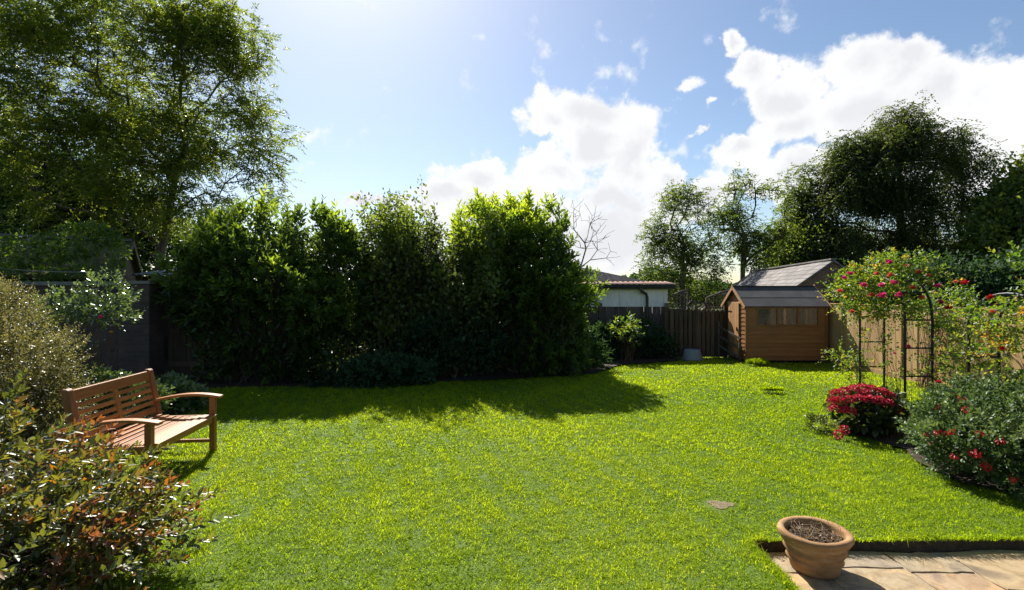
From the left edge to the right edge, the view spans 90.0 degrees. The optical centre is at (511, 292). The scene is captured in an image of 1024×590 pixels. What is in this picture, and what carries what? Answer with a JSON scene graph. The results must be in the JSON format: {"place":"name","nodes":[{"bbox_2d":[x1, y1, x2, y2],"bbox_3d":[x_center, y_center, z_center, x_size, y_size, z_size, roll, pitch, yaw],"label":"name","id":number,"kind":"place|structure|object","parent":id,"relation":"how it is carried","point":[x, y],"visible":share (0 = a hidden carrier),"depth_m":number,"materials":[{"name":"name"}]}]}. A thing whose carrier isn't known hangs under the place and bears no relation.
{"place":"outdoors","nodes":[
{"label":"outdoors","id":0,"kind":"place"},
{"bbox_2d":[12,354,680,388],"bbox_3d":[-2.600,1.700,11.650,13.800,0.001,5.500,0,0,0],"label":"hedge bed","id":1,"kind":"object","parent":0,"point":[494,374],"visible":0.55,"depth_m":10.38,"materials":[{"name":"soil"}]},
{"bbox_2d":[0,282,118,381],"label":"garden wall","id":2,"kind":"structure","parent":1,"relation":"on","point":[41,287],"depth_m":9.64,"materials":[{"name":"brick"}]},
{"bbox_2d":[2,268,98,278],"bbox_3d":[-9.193,-0.390,9.704,2.596,0.382,0.025,0,0,-4],"label":"coping","id":3,"kind":"object","parent":2,"relation":"attached to","point":[47,271],"visible":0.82,"depth_m":9.72,"materials":[{"name":"grey"}]},
{"bbox_2d":[117,281,164,378],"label":"brick pier","id":4,"kind":"structure","parent":1,"relation":"on","point":[142,346],"depth_m":9.41,"materials":[{"name":"brick"}]},
{"bbox_2d":[168,285,240,380],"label":"side gate","id":5,"kind":"structure","parent":1,"relation":"on","point":[181,359],"depth_m":9.94,"materials":[{"name":"brown wood"}]},
{"bbox_2d":[147,184,389,384],"bbox_3d":[-4.647,-0.153,10.216,4.381,4.193,2.941,0,0,10],"label":"laurel shrub","id":6,"kind":"object","parent":1,"relation":"on","point":[219,257],"visible":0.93,"depth_m":9.58,"materials":[{"name":"green plant"}]},
{"bbox_2d":[329,349,438,388],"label":"ground cover plant","id":7,"kind":"object","parent":1,"relation":"on","point":[368,371],"visible":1,"depth_m":9.36,"materials":[{"name":"green plant"}]},
{"bbox_2d":[343,175,512,378],"bbox_3d":[-1.692,-0.344,10.870,3.834,4.166,2.630,0,0,0],"label":"twiggy shrub","id":8,"kind":"object","parent":1,"relation":"on","point":[414,273],"visible":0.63,"depth_m":10.31,"materials":[{"name":"green plant"}]},
{"bbox_2d":[437,186,610,377],"bbox_3d":[0.213,-0.205,11.337,3.632,4.247,2.869,0,0,0],"label":"laurel shrub","id":9,"kind":"object","parent":1,"relation":"on","point":[547,297],"visible":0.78,"depth_m":10.55,"materials":[{"name":"green plant"}]},
{"bbox_2d":[578,325,614,368],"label":"fern clump","id":10,"kind":"object","parent":1,"relation":"on","point":[597,352],"visible":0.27,"depth_m":11.54,"materials":[{"name":"green plant"}]},
{"bbox_2d":[609,311,644,361],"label":"young shrub","id":11,"kind":"object","parent":1,"relation":"on","point":[630,325],"visible":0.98,"depth_m":12.73,"materials":[{"name":"green plant"}]},
{"bbox_2d":[584,315,680,358],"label":"leafy shrub","id":12,"kind":"object","parent":1,"relation":"on","point":[604,330],"visible":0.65,"depth_m":13.17,"materials":[{"name":"green plant"}]},
{"bbox_2d":[664,306,727,357],"bbox_3d":[4.845,1.050,13.507,1.655,1.400,0.092,0,0,0],"label":"picket fence","id":13,"kind":"object","parent":1,"relation":"on","point":[695,328],"visible":0.7,"depth_m":13.46,"materials":[{"name":"brown wood"}]},
{"bbox_2d":[668,289,688,310],"bbox_3d":[4.710,0.820,14.600,0.670,1.820,0.050,0,0,0],"label":"lattice trellis","id":14,"kind":"object","parent":13,"relation":"on","point":[680,293],"visible":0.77,"depth_m":14.59,"materials":[{"name":"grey wood"}]},
{"bbox_2d":[682,300,710,310],"bbox_3d":[5.076,0.977,14.279,0.953,1.546,0.092,0,0,0],"label":"lattice trellis","id":15,"kind":"object","parent":13,"relation":"on","point":[705,305],"visible":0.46,"depth_m":14.24,"materials":[{"name":"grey wood"}]},
{"bbox_2d":[705,290,728,309],"bbox_3d":[5.950,0.820,14.600,0.850,1.820,0.050,0,0,0],"label":"lattice trellis","id":16,"kind":"object","parent":13,"relation":"on","point":[713,301],"visible":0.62,"depth_m":14.59,"materials":[{"name":"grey wood"}]},
{"bbox_2d":[0,0,1023,283],"label":"sky","id":17,"kind":"structure","parent":0,"point":[605,104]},
{"bbox_2d":[23,357,1023,589],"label":"lawn","id":18,"kind":"structure","parent":0,"point":[748,568],"depth_m":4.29,"materials":[{"name":"green plant"}]},
{"bbox_2d":[0,218,132,281],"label":"climber vine","id":19,"kind":"object","parent":18,"relation":"on","point":[111,236],"visible":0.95,"depth_m":10.51,"materials":[{"name":"green plant"}]},
{"bbox_2d":[0,233,142,281],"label":"mossy outbuilding","id":20,"kind":"structure","parent":18,"relation":"on","point":[133,265],"depth_m":11.72,"materials":[{"name":"brick"}]},
{"bbox_2d":[0,392,150,585],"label":"shrub bed","id":21,"kind":"object","parent":18,"relation":"on","point":[49,472],"depth_m":5.80,"materials":[{"name":"soil"}]},
{"bbox_2d":[0,271,106,475],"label":"fine leaved bush","id":22,"kind":"object","parent":21,"relation":"on","point":[47,405],"visible":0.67,"depth_m":4.94,"materials":[{"name":"green plant"}]},
{"bbox_2d":[21,262,147,396],"bbox_3d":[-5.745,0.658,6.896,1.462,2.143,1.222,0,0,0],"label":"rose bush","id":23,"kind":"object","parent":21,"relation":"on","point":[101,306],"visible":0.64,"depth_m":6.79,"materials":[{"name":"green plant"}]},
{"bbox_2d":[57,360,178,430],"bbox_3d":[-5.060,1.312,6.546,1.366,0.921,1.030,0,0,0],"label":"white edged plant","id":24,"kind":"object","parent":21,"relation":"on","point":[106,373],"visible":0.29,"depth_m":6.48,"materials":[{"name":"green plant"}]},
{"bbox_2d":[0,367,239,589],"bbox_3d":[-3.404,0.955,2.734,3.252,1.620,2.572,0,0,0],"label":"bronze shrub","id":25,"kind":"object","parent":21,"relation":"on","point":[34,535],"visible":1,"depth_m":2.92,"materials":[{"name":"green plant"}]},
{"bbox_2d":[135,370,210,414],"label":"hosta plant","id":26,"kind":"object","parent":21,"relation":"on","point":[180,405],"visible":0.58,"depth_m":7.33,"materials":[{"name":"green plant"}]},
{"bbox_2d":[60,369,222,486],"bbox_3d":[-3.477,1.274,4.949,0.774,0.912,1.234,0,0,-6],"label":"garden bench","id":27,"kind":"object","parent":18,"relation":"on","point":[156,428],"visible":0.77,"depth_m":4.89,"materials":[{"name":"brown wood"}]},
{"bbox_2d":[130,266,366,357],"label":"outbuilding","id":28,"kind":"structure","parent":18,"relation":"on","point":[144,278],"depth_m":13.30,"materials":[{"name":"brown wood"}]},
{"bbox_2d":[681,349,702,360],"bbox_3d":[4.620,1.593,13.120,0.536,0.275,0.536,0,0,0],"label":"garden tub","id":29,"kind":"object","parent":18,"relation":"on","point":[692,354],"visible":0.96,"depth_m":12.94,"materials":[{"name":"grey plastic"}]},
{"bbox_2d":[707,500,733,508],"bbox_3d":[1.724,1.732,4.187,0.218,0.007,0.173,0,0,0],"label":"stepping stone","id":30,"kind":"object","parent":18,"relation":"on","point":[717,504],"visible":0.98,"depth_m":4.19,"materials":[{"name":"stone"}]},
{"bbox_2d":[718,321,740,361],"bbox_3d":[5.508,1.240,13.000,0.050,0.980,0.931,0,0,-11],"label":"rail fence","id":31,"kind":"object","parent":18,"relation":"on","point":[738,357],"visible":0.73,"depth_m":12.98,"materials":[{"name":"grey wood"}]},
{"bbox_2d":[745,358,770,366],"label":"grass tuft","id":32,"kind":"object","parent":18,"relation":"on","point":[757,361],"visible":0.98,"depth_m":11.88,"materials":[{"name":"green plant"}]},
{"bbox_2d":[759,385,785,392],"bbox_3d":[4.507,1.666,8.859,0.440,0.131,0.277,0,0,0],"label":"weed patch","id":33,"kind":"object","parent":18,"relation":"on","point":[772,388],"visible":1,"depth_m":8.82,"materials":[{"name":"green plant"}]},
{"bbox_2d":[721,284,831,362],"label":"garden shed","id":34,"kind":"structure","parent":18,"relation":"on","point":[806,336],"depth_m":12.39,"materials":[{"name":"brown wood"}]},
{"bbox_2d":[728,303,738,355],"bbox_3d":[5.633,0.930,13.046,0.047,1.320,0.608,0,0,0],"label":"door","id":35,"kind":"structure","parent":34,"relation":"in","point":[733,308],"depth_m":13.02,"materials":[{"name":"brown wood"}]},
{"bbox_2d":[757,308,777,325],"bbox_3d":[6.178,0.580,12.388,0.497,0.440,0.030,0,0,0],"label":"window","id":36,"kind":"structure","parent":34,"relation":"in","point":[757,308],"depth_m":12.37,"materials":[{"name":"brown wood"}]},
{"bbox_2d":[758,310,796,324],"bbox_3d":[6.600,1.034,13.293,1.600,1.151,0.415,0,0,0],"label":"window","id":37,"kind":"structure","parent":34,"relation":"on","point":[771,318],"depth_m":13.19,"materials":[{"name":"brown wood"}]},
{"bbox_2d":[778,308,797,325],"bbox_3d":[6.675,0.580,12.388,0.497,0.440,0.030,0,0,0],"label":"window","id":38,"kind":"structure","parent":34,"relation":"in","point":[778,308],"depth_m":12.37,"materials":[{"name":"brown wood"}]},
{"bbox_2d":[798,308,818,325],"bbox_3d":[7.172,0.580,12.388,0.497,0.440,0.030,0,0,0],"label":"window","id":39,"kind":"structure","parent":34,"relation":"in","point":[798,308],"depth_m":12.37,"materials":[{"name":"brown wood"}]},
{"bbox_2d":[802,413,839,433],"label":"plant","id":40,"kind":"object","parent":18,"relation":"on","point":[820,418],"visible":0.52,"depth_m":6.39,"materials":[{"name":"green plant"}]},
{"bbox_2d":[859,277,933,404],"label":"garden arch","id":41,"kind":"structure","parent":18,"relation":"on","point":[932,329],"depth_m":7.10,"materials":[{"name":"black paint"}]},
{"bbox_2d":[815,246,961,415],"bbox_3d":[5.489,0.527,7.655,1.853,2.406,2.019,0,0,0],"label":"climbing rose","id":42,"kind":"object","parent":41,"relation":"attached to","point":[856,272],"visible":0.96,"depth_m":7.33,"materials":[{"name":"green plant"}]},
{"bbox_2d":[823,303,1023,394],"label":"board fence","id":43,"kind":"object","parent":18,"relation":"on","point":[837,328],"visible":0.28,"depth_m":10.35,"materials":[{"name":"brown wood"}]},
{"bbox_2d":[872,299,989,405],"bbox_3d":[6.004,0.899,7.369,0.942,1.663,1.364,0,0,-24],"label":"climbing rose","id":44,"kind":"object","parent":18,"relation":"on","point":[951,328],"visible":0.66,"depth_m":7.18,"materials":[{"name":"green plant"}]},
{"bbox_2d":[900,282,994,388],"bbox_3d":[7.675,0.756,9.051,1.370,1.947,1.256,0,0,33],"label":"climbing plant","id":45,"kind":"object","parent":18,"relation":"on","point":[950,294],"visible":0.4,"depth_m":9.11,"materials":[{"name":"green plant"}]},
{"bbox_2d":[752,537,1023,552],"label":"soil edge","id":46,"kind":"object","parent":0,"point":[959,545],"visible":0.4,"depth_m":3.59,"materials":[{"name":"brown soil"}]},
{"bbox_2d":[766,550,1023,589],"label":"patio","id":47,"kind":"structure","parent":0,"point":[996,571],"depth_m":3.31,"materials":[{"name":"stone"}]},
{"bbox_2d":[777,516,854,579],"bbox_3d":[1.984,1.646,3.344,0.437,0.327,0.462,0,0,0],"label":"plant pot","id":48,"kind":"object","parent":47,"relation":"on","point":[817,548],"visible":1,"depth_m":3.27,"materials":[{"name":"ceramic"}]},
{"bbox_2d":[848,427,1023,491],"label":"rose bed","id":49,"kind":"object","parent":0,"point":[892,438],"visible":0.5,"depth_m":5.17,"materials":[{"name":"soil"}]},
{"bbox_2d":[822,383,914,439],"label":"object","id":50,"kind":"object","parent":49,"relation":"on","point":[871,409],"visible":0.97,"depth_m":6.10,"materials":[{"name":"red plant"}]},
{"bbox_2d":[892,365,1023,502],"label":"fuchsia bush","id":51,"kind":"object","parent":49,"relation":"on","point":[987,438],"visible":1,"depth_m":4.71,"materials":[{"name":"green plant"}]},
{"bbox_2d":[931,240,1023,404],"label":"climbing rose","id":52,"kind":"object","parent":49,"relation":"on","point":[996,327],"visible":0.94,"depth_m":5.59,"materials":[{"name":"green plant"}]},
{"bbox_2d":[967,292,1023,419],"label":"garden arch","id":53,"kind":"structure","parent":49,"relation":"on","point":[1019,294],"depth_m":6.10,"materials":[{"name":"black paint"}]},
{"label":"ground","id":54,"kind":"structure","parent":0,"visible":0},
{"bbox_2d":[0,121,196,275],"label":"evergreen tree","id":55,"kind":"object","parent":54,"relation":"on","point":[147,259],"visible":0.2,"depth_m":17.10,"materials":[{"name":"green plant"}]},
{"bbox_2d":[0,0,308,275],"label":"ash tree","id":56,"kind":"object","parent":54,"relation":"on","point":[38,30],"visible":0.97,"depth_m":15.27,"materials":[{"name":"green plant"}]},
{"bbox_2d":[146,264,736,305],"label":"distant woodland","id":57,"kind":"object","parent":54,"relation":"on","point":[638,276],"depth_m":72.33,"materials":[{"name":"green plant"}]},
{"bbox_2d":[549,199,619,265],"bbox_3d":[2.470,-0.775,18.029,2.377,5.009,1.823,0,0,-30],"label":"bare tree","id":58,"kind":"object","parent":54,"relation":"on","point":[585,248],"visible":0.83,"depth_m":17.88,"materials":[{"name":"brown plant"}]},
{"bbox_2d":[564,267,676,353],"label":"garage","id":59,"kind":"structure","parent":54,"relation":"on","point":[641,300],"depth_m":14.25,"materials":[{"name":"white paint"}]},
{"bbox_2d":[629,177,741,309],"bbox_3d":[10.063,-2.283,29.934,6.035,8.981,5.305,0,0,0],"label":"airy tree","id":60,"kind":"object","parent":54,"relation":"on","point":[670,245],"visible":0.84,"depth_m":29.89,"materials":[{"name":"green plant"}]},
{"bbox_2d":[691,161,802,279],"bbox_3d":[13.799,-2.961,30.070,5.703,9.381,4.464,0,0,-18],"label":"airy tree","id":61,"kind":"object","parent":54,"relation":"on","point":[743,250],"visible":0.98,"depth_m":29.69,"materials":[{"name":"green plant"}]},
{"bbox_2d":[721,258,848,304],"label":"brick outbuilding","id":62,"kind":"structure","parent":54,"relation":"on","point":[810,273],"depth_m":19.49,"materials":[{"name":"stone"}]},
{"bbox_2d":[769,159,833,231],"bbox_3d":[19.265,-3.489,33.891,4.459,10.450,3.879,0,0,0],"label":"airy tree","id":63,"kind":"object","parent":54,"relation":"on","point":[802,193],"visible":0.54,"depth_m":33.45,"materials":[{"name":"green plant"}]},
{"bbox_2d":[749,211,882,269],"bbox_3d":[19.128,-1.790,33.005,8.265,7.039,6.620,0,0,0],"label":"bushy tree","id":64,"kind":"object","parent":54,"relation":"on","point":[803,244],"visible":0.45,"depth_m":31.74,"materials":[{"name":"green plant"}]},
{"bbox_2d":[796,90,1015,273],"bbox_3d":[24.183,-5.286,32.077,12.900,14.033,7.861,0,0,0],"label":"weeping tree","id":65,"kind":"object","parent":54,"relation":"on","point":[855,184],"visible":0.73,"depth_m":30.64,"materials":[{"name":"green plant"}]},
{"bbox_2d":[821,239,1023,310],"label":"tall hedge","id":66,"kind":"object","parent":54,"relation":"on","point":[984,276],"visible":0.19,"depth_m":16.25,"materials":[{"name":"green plant"}]},
{"bbox_2d":[940,145,1023,271],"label":"round tree","id":67,"kind":"object","parent":54,"relation":"on","point":[1001,224],"visible":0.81,"depth_m":27.18,"materials":[{"name":"green plant"}]}
]}

